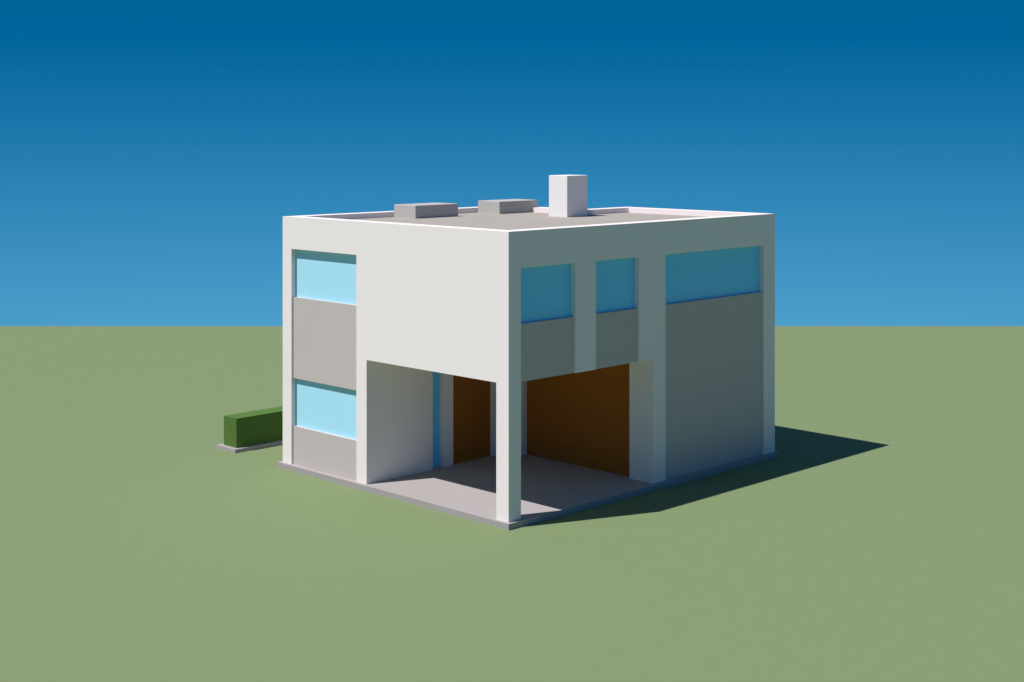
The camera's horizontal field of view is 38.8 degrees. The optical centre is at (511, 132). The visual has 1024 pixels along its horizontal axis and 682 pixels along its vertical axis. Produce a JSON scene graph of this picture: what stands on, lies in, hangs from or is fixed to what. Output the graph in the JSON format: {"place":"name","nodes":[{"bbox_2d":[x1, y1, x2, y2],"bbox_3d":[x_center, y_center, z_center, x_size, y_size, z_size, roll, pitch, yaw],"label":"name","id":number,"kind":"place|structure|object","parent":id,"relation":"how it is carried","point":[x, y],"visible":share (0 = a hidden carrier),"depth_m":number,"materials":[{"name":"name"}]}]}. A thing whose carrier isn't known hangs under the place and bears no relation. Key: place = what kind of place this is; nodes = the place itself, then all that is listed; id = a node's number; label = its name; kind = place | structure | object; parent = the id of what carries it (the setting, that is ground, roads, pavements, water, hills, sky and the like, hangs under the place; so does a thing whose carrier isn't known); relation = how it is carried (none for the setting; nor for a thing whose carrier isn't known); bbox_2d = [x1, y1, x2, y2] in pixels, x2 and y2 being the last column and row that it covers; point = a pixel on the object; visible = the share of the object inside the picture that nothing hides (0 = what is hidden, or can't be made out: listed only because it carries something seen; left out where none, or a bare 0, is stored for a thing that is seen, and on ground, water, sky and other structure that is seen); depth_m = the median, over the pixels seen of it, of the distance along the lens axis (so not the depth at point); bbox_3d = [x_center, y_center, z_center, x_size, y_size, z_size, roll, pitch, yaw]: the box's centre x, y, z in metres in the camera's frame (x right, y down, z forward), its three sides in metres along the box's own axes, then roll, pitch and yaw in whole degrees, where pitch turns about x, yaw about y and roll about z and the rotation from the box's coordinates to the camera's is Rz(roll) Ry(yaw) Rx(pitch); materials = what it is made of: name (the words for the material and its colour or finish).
{"place":"outdoors","nodes":[
{"label":"outdoors","id":0,"kind":"place"},
{"bbox_2d":[0,326,1023,681],"bbox_3d":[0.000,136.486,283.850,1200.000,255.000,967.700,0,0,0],"label":"ground","id":1,"kind":"structure","parent":0,"point":[866,524],"depth_m":31.58,"materials":[{"name":"green plant"}]},
{"bbox_2d":[216,440,282,452],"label":"hedge plinth","id":2,"kind":"structure","parent":1,"relation":"on","point":[244,449],"depth_m":41.26,"materials":[{"name":"concrete"}]},
{"bbox_2d":[224,406,282,447],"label":"hedge","id":3,"kind":"object","parent":2,"relation":"on","point":[249,428],"visible":0.36,"depth_m":41.44,"materials":[{"name":"green plant"}]},
{"bbox_2d":[0,0,1023,325],"label":"sky","id":4,"kind":"structure","parent":0,"point":[154,154],"materials":[{"name":"blue"}]},
{"bbox_2d":[277,175,779,529],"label":"house","id":5,"kind":"structure","parent":0,"point":[508,364],"depth_m":37.30,"materials":[{"name":"paint"}]},
{"bbox_2d":[296,249,355,304],"bbox_3d":[-4.803,3.741,37.952,2.742,1.290,0.040,0,0,45],"label":"window","id":6,"kind":"structure","parent":5,"relation":"in","point":[326,276],"depth_m":37.97,"materials":[{"name":"blue glass"}]},
{"bbox_2d":[296,379,355,438],"bbox_3d":[-4.803,7.186,37.952,2.742,1.280,0.040,0,0,45],"label":"window","id":7,"kind":"structure","parent":5,"relation":"in","point":[326,408],"depth_m":37.97,"materials":[{"name":"blue glass"}]},
{"bbox_2d":[433,372,439,467],"bbox_3d":[-2.076,7.281,38.440,0.040,3.130,0.398,0,0,45],"label":"window","id":8,"kind":"structure","parent":5,"relation":"in","point":[436,375],"depth_m":38.49,"materials":[{"name":"blue glass"}]},
{"bbox_2d":[521,263,570,322],"bbox_3d":[0.745,3.741,34.048,0.040,1.290,1.845,0,0,45],"label":"window","id":9,"kind":"structure","parent":5,"relation":"in","point":[545,290],"depth_m":34.06,"materials":[{"name":"blue glass"}]},
{"bbox_2d":[596,257,634,312],"bbox_3d":[2.483,3.741,35.786,1.609,1.290,0.040,0,0,-45],"label":"window","id":10,"kind":"structure","parent":5,"relation":"in","point":[615,278],"depth_m":35.82,"materials":[{"name":"blue glass"}]},
{"bbox_2d":[666,246,758,303],"bbox_3d":[5.302,3.741,38.605,4.266,1.290,0.040,0,0,-45],"label":"window","id":11,"kind":"structure","parent":5,"relation":"in","point":[690,276],"depth_m":38.56,"materials":[{"name":"blue glass"}]}
]}

